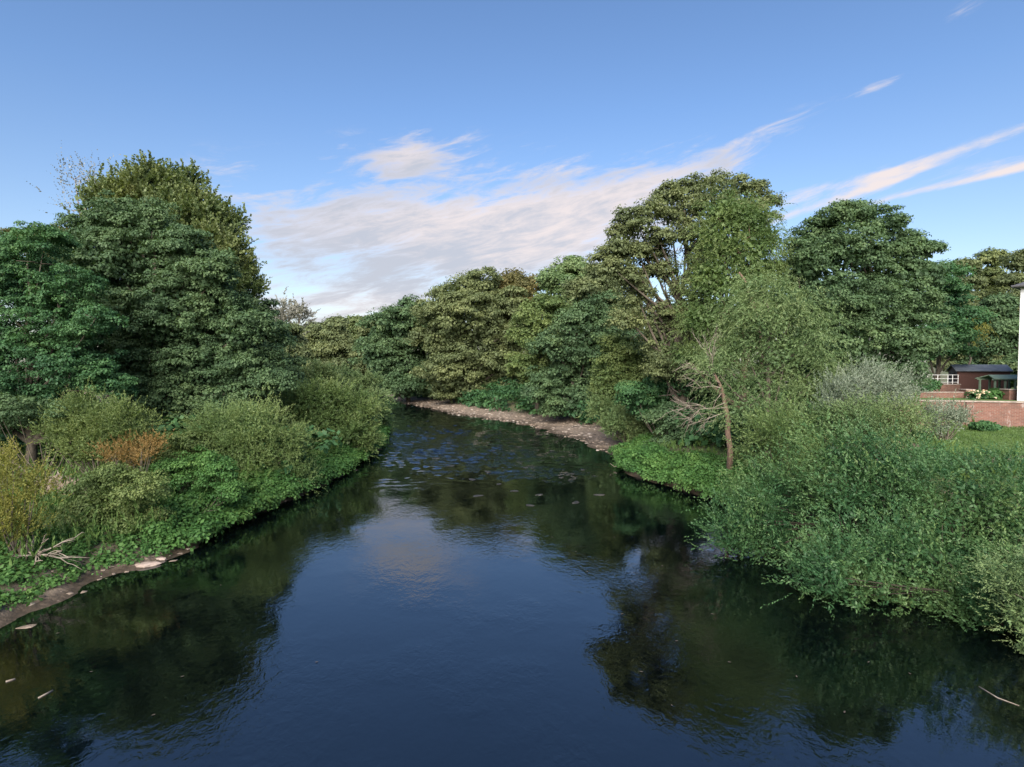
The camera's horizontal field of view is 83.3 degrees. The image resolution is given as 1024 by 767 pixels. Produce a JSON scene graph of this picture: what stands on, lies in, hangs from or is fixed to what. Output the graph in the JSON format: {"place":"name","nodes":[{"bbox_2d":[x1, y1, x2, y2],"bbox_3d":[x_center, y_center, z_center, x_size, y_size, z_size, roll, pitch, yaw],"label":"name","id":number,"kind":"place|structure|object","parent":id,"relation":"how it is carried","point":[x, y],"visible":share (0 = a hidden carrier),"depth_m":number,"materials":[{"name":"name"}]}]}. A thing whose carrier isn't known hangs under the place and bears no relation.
{"place":"outdoors","nodes":[
{"label":"outdoors","id":0,"kind":"place"},
{"bbox_2d":[0,401,1023,766],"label":"water","id":1,"kind":"structure","parent":0,"point":[404,597],"depth_m":12.13,"materials":[{"name":"blue liquid"}]},
{"bbox_2d":[15,624,35,628],"bbox_3d":[-11.043,5.546,13.066,0.462,0.078,0.245,-1,2,-29],"label":"rock","id":2,"kind":"object","parent":1,"relation":"in","point":[27,626],"visible":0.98,"depth_m":13.06,"materials":[{"name":"beige stone"}]},
{"bbox_2d":[135,561,160,567],"bbox_3d":[-10.773,5.353,16.997,0.759,0.154,0.357,-1,2,-20],"label":"rock","id":3,"kind":"object","parent":1,"relation":"on","point":[147,564],"visible":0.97,"depth_m":16.93,"materials":[{"name":"beige stone"}]},
{"bbox_2d":[156,556,165,559],"bbox_3d":[-10.720,5.339,17.497,0.438,0.136,0.274,0,2,-11],"label":"rock","id":4,"kind":"object","parent":1,"relation":"on","point":[160,558],"visible":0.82,"depth_m":17.45,"materials":[{"name":"beige stone"}]},
{"bbox_2d":[978,686,1018,705],"bbox_3d":[8.713,5.619,10.346,0.102,0.022,0.640,-1,2,-20],"label":"floating stick","id":5,"kind":"object","parent":1,"relation":"on","point":[996,696],"visible":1,"depth_m":10.33,"materials":[{"name":"brown wood"}]},
{"bbox_2d":[0,362,1023,629],"bbox_3d":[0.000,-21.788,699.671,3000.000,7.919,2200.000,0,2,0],"label":"ground","id":6,"kind":"structure","parent":0,"point":[52,596],"depth_m":21.20,"materials":[{"name":"soil"}]},
{"bbox_2d":[0,435,75,560],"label":"goldenrod clump","id":7,"kind":"object","parent":6,"relation":"on","point":[9,521],"visible":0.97,"depth_m":15.56,"materials":[{"name":"green plant"}]},
{"bbox_2d":[0,225,78,370],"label":"rowan tree","id":8,"kind":"object","parent":6,"relation":"on","point":[6,230],"visible":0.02,"depth_m":31.99,"materials":[{"name":"green plant"}]},
{"bbox_2d":[6,532,89,572],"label":"dead branch","id":9,"kind":"object","parent":6,"relation":"on","point":[39,554],"visible":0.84,"depth_m":15.58,"materials":[{"name":"brown wood"}]},
{"bbox_2d":[0,390,101,476],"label":"hazel shrub","id":10,"kind":"object","parent":6,"relation":"on","point":[19,408],"visible":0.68,"depth_m":23.07,"materials":[{"name":"green plant"}]},
{"bbox_2d":[20,471,89,498],"bbox_3d":[-16.426,3.643,20.788,2.624,0.984,1.718,0,2,0],"label":"brush heap","id":11,"kind":"object","parent":6,"relation":"on","point":[61,485],"visible":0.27,"depth_m":20.50,"materials":[{"name":"brown wood"}]},
{"bbox_2d":[0,220,140,467],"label":"maple tree","id":12,"kind":"object","parent":6,"relation":"on","point":[43,352],"visible":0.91,"depth_m":24.59,"materials":[{"name":"green plant"}]},
{"bbox_2d":[26,140,121,396],"bbox_3d":[-27.895,-6.212,38.534,6.095,19.098,5.709,0,2,0],"label":"ash tree","id":13,"kind":"object","parent":6,"relation":"on","point":[86,176],"visible":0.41,"depth_m":37.85,"materials":[{"name":"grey plant"}]},
{"bbox_2d":[17,379,174,475],"bbox_3d":[-15.700,1.926,21.945,5.737,4.426,3.952,0,2,0],"label":"elder shrub","id":14,"kind":"object","parent":6,"relation":"on","point":[108,421],"visible":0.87,"depth_m":21.66,"materials":[{"name":"green plant"}]},
{"bbox_2d":[49,461,174,535],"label":"bramble shrub","id":15,"kind":"object","parent":6,"relation":"on","point":[96,484],"visible":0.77,"depth_m":18.21,"materials":[{"name":"green plant"}]},
{"bbox_2d":[0,486,233,610],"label":"nettles","id":16,"kind":"object","parent":6,"relation":"on","point":[10,577],"visible":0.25,"depth_m":16.13,"materials":[{"name":"green plant"}]},
{"bbox_2d":[83,425,175,499],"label":"dock clump","id":17,"kind":"object","parent":6,"relation":"on","point":[132,451],"visible":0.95,"depth_m":20.36,"materials":[{"name":"orange plant"}]},
{"bbox_2d":[61,149,256,340],"bbox_3d":[-23.100,-5.829,38.081,12.275,18.576,8.987,1,2,22],"label":"poplar tree","id":18,"kind":"object","parent":6,"relation":"on","point":[179,184],"visible":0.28,"depth_m":35.94,"materials":[{"name":"green plant"}]},
{"bbox_2d":[26,189,300,429],"bbox_3d":[-18.765,-3.266,30.990,15.123,14.070,7.884,0,2,0],"label":"sycamore tree","id":19,"kind":"object","parent":6,"relation":"on","point":[162,357],"visible":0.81,"depth_m":29.74,"materials":[{"name":"green plant"}]},
{"bbox_2d":[1,484,325,613],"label":"shore stones","id":20,"kind":"object","parent":6,"relation":"on","point":[110,566],"visible":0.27,"depth_m":16.32,"materials":[{"name":"grey stone"}]},
{"bbox_2d":[0,433,351,559],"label":"tall weeds","id":21,"kind":"object","parent":6,"relation":"on","point":[23,550],"visible":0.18,"depth_m":17.77,"materials":[{"name":"green plant"}]},
{"bbox_2d":[131,426,226,468],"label":"bramble shrub","id":22,"kind":"object","parent":6,"relation":"on","point":[196,434],"visible":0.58,"depth_m":24.96,"materials":[{"name":"green plant"}]},
{"bbox_2d":[143,444,246,526],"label":"dogwood shrub","id":23,"kind":"object","parent":6,"relation":"on","point":[208,464],"visible":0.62,"depth_m":20.94,"materials":[{"name":"green plant"}]},
{"bbox_2d":[141,394,257,430],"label":"elder shrub","id":24,"kind":"object","parent":6,"relation":"on","point":[187,418],"visible":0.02,"depth_m":30.32,"materials":[{"name":"green plant"}]},
{"bbox_2d":[176,181,271,368],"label":"poplar tree","id":25,"kind":"object","parent":6,"relation":"on","point":[226,225],"visible":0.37,"depth_m":36.22,"materials":[{"name":"green plant"}]},
{"bbox_2d":[167,382,325,494],"bbox_3d":[-12.211,2.510,26.137,7.488,5.247,5.623,0,2,0],"label":"willow shrub","id":26,"kind":"object","parent":6,"relation":"on","point":[236,432],"visible":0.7,"depth_m":25.80,"materials":[{"name":"green plant"}]},
{"bbox_2d":[126,414,392,551],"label":"bank weeds","id":27,"kind":"object","parent":6,"relation":"on","point":[338,465],"visible":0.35,"depth_m":22.18,"materials":[{"name":"green plant"}]},
{"bbox_2d":[218,298,310,406],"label":"field maple tree","id":28,"kind":"object","parent":6,"relation":"on","point":[286,338],"visible":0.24,"depth_m":36.22,"materials":[{"name":"green plant"}]},
{"bbox_2d":[270,286,320,340],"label":"birch tree","id":29,"kind":"object","parent":6,"relation":"on","point":[294,311],"visible":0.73,"depth_m":90.09,"materials":[{"name":"grey plant"}]},
{"bbox_2d":[281,321,313,366],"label":"hawthorn tree","id":30,"kind":"object","parent":6,"relation":"on","point":[297,332],"visible":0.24,"depth_m":61.40,"materials":[{"name":"green plant"}]},
{"bbox_2d":[263,356,352,398],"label":"willow shrub","id":31,"kind":"object","parent":6,"relation":"on","point":[326,370],"visible":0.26,"depth_m":44.59,"materials":[{"name":"green plant"}]},
{"bbox_2d":[300,321,330,368],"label":"bend tree","id":32,"kind":"object","parent":6,"relation":"on","point":[314,338],"visible":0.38,"depth_m":115.27,"materials":[{"name":"green plant"}]},
{"bbox_2d":[261,372,390,461],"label":"willow shrub","id":33,"kind":"object","parent":6,"relation":"on","point":[328,406],"visible":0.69,"depth_m":34.47,"materials":[{"name":"green plant"}]},
{"bbox_2d":[314,313,364,374],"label":"bend tree","id":34,"kind":"object","parent":6,"relation":"on","point":[336,334],"visible":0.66,"depth_m":109.76,"materials":[{"name":"green plant"}]},
{"bbox_2d":[345,314,362,338],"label":"bend tree","id":35,"kind":"object","parent":6,"relation":"on","point":[353,320],"visible":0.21,"depth_m":121.61,"materials":[{"name":"green plant"}]},
{"bbox_2d":[345,315,378,373],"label":"bend tree","id":36,"kind":"object","parent":6,"relation":"on","point":[363,333],"visible":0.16,"depth_m":105.55,"materials":[{"name":"green plant"}]},
{"bbox_2d":[333,360,398,426],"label":"willow shrub","id":37,"kind":"object","parent":6,"relation":"on","point":[369,380],"visible":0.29,"depth_m":47.74,"materials":[{"name":"green plant"}]},
{"bbox_2d":[347,294,448,401],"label":"dark sycamore tree","id":38,"kind":"object","parent":6,"relation":"on","point":[391,354],"visible":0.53,"depth_m":83.69,"materials":[{"name":"green plant"}]},
{"bbox_2d":[0,375,930,474],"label":"undergrowth","id":39,"kind":"object","parent":6,"relation":"on","point":[501,393],"visible":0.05,"depth_m":31.59,"materials":[{"name":"green plant"}]},
{"bbox_2d":[399,266,544,403],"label":"lime tree","id":40,"kind":"object","parent":6,"relation":"on","point":[459,339],"visible":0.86,"depth_m":76.06,"materials":[{"name":"green plant"}]},
{"bbox_2d":[391,396,630,451],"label":"beach pebbles","id":41,"kind":"object","parent":6,"relation":"on","point":[514,419],"visible":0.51,"depth_m":58.75,"materials":[{"name":"grey gravel"}]},
{"bbox_2d":[0,403,1022,570],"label":"grass","id":42,"kind":"structure","parent":6,"relation":"on","point":[78,531],"depth_m":22.66,"materials":[{"name":"green plant"}]},
{"bbox_2d":[485,267,545,351],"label":"beech tree","id":43,"kind":"object","parent":6,"relation":"on","point":[519,279],"visible":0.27,"depth_m":80.46,"materials":[{"name":"green plant"}]},
{"bbox_2d":[504,290,572,414],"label":"robinia tree","id":44,"kind":"object","parent":6,"relation":"on","point":[532,319],"visible":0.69,"depth_m":60.37,"materials":[{"name":"green plant"}]},
{"bbox_2d":[534,255,590,334],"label":"grey poplar tree","id":45,"kind":"object","parent":6,"relation":"on","point":[552,278],"visible":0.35,"depth_m":67.52,"materials":[{"name":"green plant"}]},
{"bbox_2d":[518,288,643,419],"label":"alder tree","id":46,"kind":"object","parent":6,"relation":"on","point":[579,348],"visible":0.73,"depth_m":54.32,"materials":[{"name":"green plant"}]},
{"bbox_2d":[558,262,673,368],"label":"maple tree","id":47,"kind":"object","parent":6,"relation":"on","point":[592,281],"visible":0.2,"depth_m":56.05,"materials":[{"name":"green plant"}]},
{"bbox_2d":[585,330,658,439],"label":"hazel tree","id":48,"kind":"object","parent":6,"relation":"on","point":[619,361],"visible":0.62,"depth_m":40.65,"materials":[{"name":"green plant"}]},
{"bbox_2d":[576,387,673,442],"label":"willow shrub","id":49,"kind":"object","parent":6,"relation":"on","point":[619,419],"visible":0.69,"depth_m":39.38,"materials":[{"name":"green plant"}]},
{"bbox_2d":[619,442,685,469],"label":"comfrey clump","id":50,"kind":"object","parent":6,"relation":"on","point":[655,459],"visible":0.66,"depth_m":29.86,"materials":[{"name":"green plant"}]},
{"bbox_2d":[623,393,716,415],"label":"elder shrub","id":51,"kind":"object","parent":6,"relation":"on","point":[665,400],"visible":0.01,"depth_m":40.03,"materials":[{"name":"green plant"}]},
{"bbox_2d":[635,401,710,448],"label":"elder shrub","id":52,"kind":"object","parent":6,"relation":"on","point":[658,412],"visible":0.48,"depth_m":33.39,"materials":[{"name":"green plant"}]},
{"bbox_2d":[585,167,786,410],"bbox_3d":[10.715,-4.857,35.983,12.409,16.890,6.036,0,2,0],"label":"oak tree","id":53,"kind":"object","parent":6,"relation":"on","point":[616,255],"visible":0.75,"depth_m":35.25,"materials":[{"name":"green plant"}]},
{"bbox_2d":[612,360,759,437],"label":"elder shrub","id":54,"kind":"object","parent":6,"relation":"on","point":[629,392],"visible":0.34,"depth_m":36.42,"materials":[{"name":"green plant"}]},
{"bbox_2d":[657,328,732,474],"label":"bare trunk tree","id":55,"kind":"object","parent":6,"relation":"on","point":[729,463],"visible":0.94,"depth_m":25.63,"materials":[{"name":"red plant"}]},
{"bbox_2d":[670,449,726,471],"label":"comfrey clump","id":56,"kind":"object","parent":6,"relation":"on","point":[692,456],"visible":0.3,"depth_m":27.75,"materials":[{"name":"green plant"}]},
{"bbox_2d":[607,433,850,527],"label":"bank weeds","id":57,"kind":"object","parent":6,"relation":"on","point":[669,472],"visible":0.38,"depth_m":27.27,"materials":[{"name":"green plant"}]},
{"bbox_2d":[658,183,808,430],"bbox_3d":[12.277,-3.862,31.506,8.108,14.068,6.477,0,2,0],"label":"crack willow tree","id":58,"kind":"object","parent":6,"relation":"on","point":[743,246],"visible":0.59,"depth_m":30.96,"materials":[{"name":"green plant"}]},
{"bbox_2d":[722,272,764,380],"bbox_3d":[12.024,-2.893,29.987,2.929,5.860,0.590,0,2,-11],"label":"bare limb","id":59,"kind":"object","parent":58,"relation":"attached to","point":[752,307],"visible":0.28,"depth_m":30.04,"materials":[{"name":"red plant"}]},
{"bbox_2d":[668,262,866,468],"bbox_3d":[11.596,-0.707,25.746,8.892,9.703,5.887,0,2,0],"label":"white willow tree","id":60,"kind":"object","parent":6,"relation":"on","point":[771,346],"visible":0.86,"depth_m":25.48,"materials":[{"name":"green plant"}]},
{"bbox_2d":[681,430,881,565],"bbox_3d":[8.519,3.500,18.075,5.677,4.236,4.670,-2,3,-40],"label":"willow shrub","id":61,"kind":"object","parent":6,"relation":"on","point":[750,526],"visible":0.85,"depth_m":17.82,"materials":[{"name":"green plant"}]},
{"bbox_2d":[712,382,853,492],"bbox_3d":[10.574,2.401,21.771,5.310,5.065,4.362,0,2,0],"label":"willow shrub","id":62,"kind":"object","parent":6,"relation":"on","point":[769,429],"visible":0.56,"depth_m":21.38,"materials":[{"name":"green plant"}]},
{"bbox_2d":[732,235,845,394],"bbox_3d":[19.058,-3.654,38.377,7.704,12.104,7.204,0,2,0],"label":"tree","id":63,"kind":"object","parent":6,"relation":"on","point":[801,281],"visible":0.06,"depth_m":37.64,"materials":[{"name":"green plant"}]},
{"bbox_2d":[787,364,919,399],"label":"elder shrub","id":64,"kind":"object","parent":6,"relation":"on","point":[805,371],"visible":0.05,"depth_m":32.35,"materials":[{"name":"green plant"}]},
{"bbox_2d":[759,392,980,560],"bbox_3d":[10.598,2.824,16.957,6.584,5.149,4.510,0,2,0],"label":"willow shrub","id":65,"kind":"object","parent":6,"relation":"on","point":[864,493],"visible":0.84,"depth_m":16.80,"materials":[{"name":"green plant"}]},
{"bbox_2d":[781,197,962,425],"bbox_3d":[18.308,-3.573,29.921,9.126,12.565,5.678,0,2,0],"label":"horse chestnut tree","id":66,"kind":"object","parent":6,"relation":"on","point":[887,303],"visible":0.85,"depth_m":29.01,"materials":[{"name":"green plant"}]},
{"bbox_2d":[808,352,936,462],"bbox_3d":[13.951,1.048,22.557,5.476,4.882,3.963,0,2,0],"label":"silver willow shrub","id":67,"kind":"object","parent":6,"relation":"on","point":[896,384],"visible":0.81,"depth_m":21.93,"materials":[{"name":"green plant"}]},
{"bbox_2d":[797,385,959,480],"bbox_3d":[13.497,1.884,21.497,5.564,3.884,3.960,0,2,0],"label":"willow shrub","id":68,"kind":"object","parent":6,"relation":"on","point":[913,418],"visible":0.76,"depth_m":20.97,"materials":[{"name":"green plant"}]},
{"bbox_2d":[738,485,1019,635],"bbox_3d":[8.976,4.189,14.145,6.412,3.448,4.367,0,2,13],"label":"willow shrub","id":69,"kind":"object","parent":6,"relation":"on","point":[838,575],"visible":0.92,"depth_m":13.94,"materials":[{"name":"green plant"}]},
{"bbox_2d":[767,480,1023,614],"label":"trailing willow","id":70,"kind":"object","parent":6,"relation":"on","point":[971,541],"visible":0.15,"depth_m":14.74,"materials":[{"name":"green plant"}]},
{"bbox_2d":[897,428,976,477],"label":"hedge shrub","id":71,"kind":"object","parent":6,"relation":"on","point":[954,456],"visible":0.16,"depth_m":20.34,"materials":[{"name":"green plant"}]},
{"bbox_2d":[864,437,1023,632],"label":"willow shrub","id":72,"kind":"object","parent":6,"relation":"on","point":[993,498],"visible":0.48,"depth_m":14.81,"materials":[{"name":"green plant"}]},
{"bbox_2d":[915,388,982,439],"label":"buddleia shrub","id":73,"kind":"object","parent":6,"relation":"on","point":[951,412],"visible":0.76,"depth_m":25.28,"materials":[{"name":"green plant"}]},
{"bbox_2d":[879,400,1023,427],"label":"brick wall","id":74,"kind":"structure","parent":6,"relation":"on","point":[1006,413],"depth_m":30.95,"materials":[{"name":"red brick"}]},
{"bbox_2d":[924,256,990,367],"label":"tree","id":75,"kind":"object","parent":6,"relation":"on","point":[976,279],"visible":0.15,"depth_m":60.64,"materials":[{"name":"green plant"}]},
{"bbox_2d":[928,301,1003,371],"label":"tree","id":76,"kind":"object","parent":6,"relation":"on","point":[945,357],"visible":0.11,"depth_m":53.42,"materials":[{"name":"green plant"}]},
{"bbox_2d":[958,318,994,363],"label":"laburnum tree","id":77,"kind":"object","parent":6,"relation":"on","point":[983,324],"visible":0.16,"depth_m":45.64,"materials":[{"name":"plant"}]},
{"bbox_2d":[953,292,1019,363],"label":"tree","id":78,"kind":"object","parent":6,"relation":"on","point":[1004,324],"visible":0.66,"depth_m":50.96,"materials":[{"name":"green plant"}]},
{"bbox_2d":[950,441,1023,476],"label":"hedge shrub","id":79,"kind":"object","parent":6,"relation":"on","point":[986,459],"visible":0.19,"depth_m":19.26,"materials":[{"name":"green plant"}]},
{"bbox_2d":[955,526,1023,653],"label":"osier shrub","id":80,"kind":"object","parent":6,"relation":"on","point":[1015,573],"visible":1,"depth_m":11.95,"materials":[{"name":"green plant"}]},
{"bbox_2d":[972,246,1014,347],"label":"tree","id":81,"kind":"object","parent":6,"relation":"on","point":[993,270],"visible":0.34,"depth_m":64.65,"materials":[{"name":"green plant"}]},
{"bbox_2d":[993,248,1023,387],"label":"tree","id":82,"kind":"object","parent":6,"relation":"on","point":[1016,259],"visible":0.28,"depth_m":59.17,"materials":[{"name":"green plant"}]},
{"bbox_2d":[0,0,1023,361],"label":"sky","id":83,"kind":"structure","parent":0,"point":[378,152],"materials":[{"name":"blue"}]},
{"bbox_2d":[799,388,1016,407],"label":"garden terrace","id":84,"kind":"structure","parent":0,"point":[977,399],"depth_m":34.31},
{"bbox_2d":[913,378,943,391],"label":"garden shrub","id":85,"kind":"object","parent":84,"relation":"on","point":[934,385],"visible":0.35,"depth_m":37.25,"materials":[{"name":"green plant"}]},
{"bbox_2d":[916,392,963,397],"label":"brick wall","id":86,"kind":"structure","parent":84,"relation":"on","point":[947,394],"depth_m":35.94,"materials":[{"name":"brown brick"}]},
{"bbox_2d":[907,258,999,382],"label":"cherry tree","id":87,"kind":"object","parent":84,"relation":"on","point":[961,316],"visible":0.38,"depth_m":40.80,"materials":[{"name":"green plant"}]},
{"bbox_2d":[959,389,975,397],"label":"brick pier","id":88,"kind":"structure","parent":84,"relation":"on","point":[964,390],"depth_m":35.84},
{"bbox_2d":[946,364,1013,389],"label":"garden shed","id":89,"kind":"structure","parent":84,"relation":"on","point":[968,374],"depth_m":40.80,"materials":[{"name":"brown wood"}]},
{"bbox_2d":[964,389,998,399],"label":"rose bush","id":90,"kind":"object","parent":84,"relation":"on","point":[978,394],"visible":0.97,"depth_m":34.39,"materials":[{"name":"beige plant"}]},
{"bbox_2d":[987,387,1004,399],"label":"garden shrub","id":91,"kind":"object","parent":84,"relation":"on","point":[996,392],"visible":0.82,"depth_m":34.20,"materials":[{"name":"green plant"}]},
{"bbox_2d":[975,375,1017,389],"bbox_3d":[31.928,0.100,37.529,2.300,1.350,1.560,0,2,0],"label":"garden pergola","id":92,"kind":"object","parent":84,"relation":"on","point":[999,378],"visible":0.74,"depth_m":37.34,"materials":[{"name":"green paint"}]},
{"bbox_2d":[988,360,1017,388],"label":"garden shrub","id":93,"kind":"object","parent":84,"relation":"on","point":[1012,365],"visible":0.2,"depth_m":43.28,"materials":[{"name":"green plant"}]},
{"bbox_2d":[999,389,1016,399],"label":"brick pier","id":94,"kind":"structure","parent":84,"relation":"on","point":[1010,394],"depth_m":33.76,"materials":[{"name":"brown brick"}]},
{"bbox_2d":[1011,282,1023,400],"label":"white house","id":95,"kind":"structure","parent":84,"relation":"on","point":[1020,385],"depth_m":33.05,"materials":[{"name":"paint"}]},
{"bbox_2d":[933,383,960,391],"bbox_3d":[29.601,0.393,40.191,2.260,0.770,1.560,0,2,0],"label":"raised planter","id":96,"kind":"object","parent":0,"point":[946,387],"visible":0.36,"depth_m":39.44,"materials":[{"name":"brick"}]},
{"bbox_2d":[927,375,958,383],"bbox_3d":[29.601,-0.287,39.566,2.180,0.634,0.038,0,2,0],"label":"white railing","id":97,"kind":"object","parent":96,"relation":"on","point":[937,378],"visible":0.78,"depth_m":39.56,"materials":[{"name":"paint"}]},
{"bbox_2d":[875,423,1023,454],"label":"lawn","id":98,"kind":"structure","parent":0,"point":[993,435],"depth_m":25.93,"materials":[{"name":"green plant"}]},
{"bbox_2d":[967,420,1002,431],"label":"garden shrub","id":99,"kind":"object","parent":98,"relation":"on","point":[982,425],"visible":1,"depth_m":28.69,"materials":[{"name":"green plant"}]}
]}

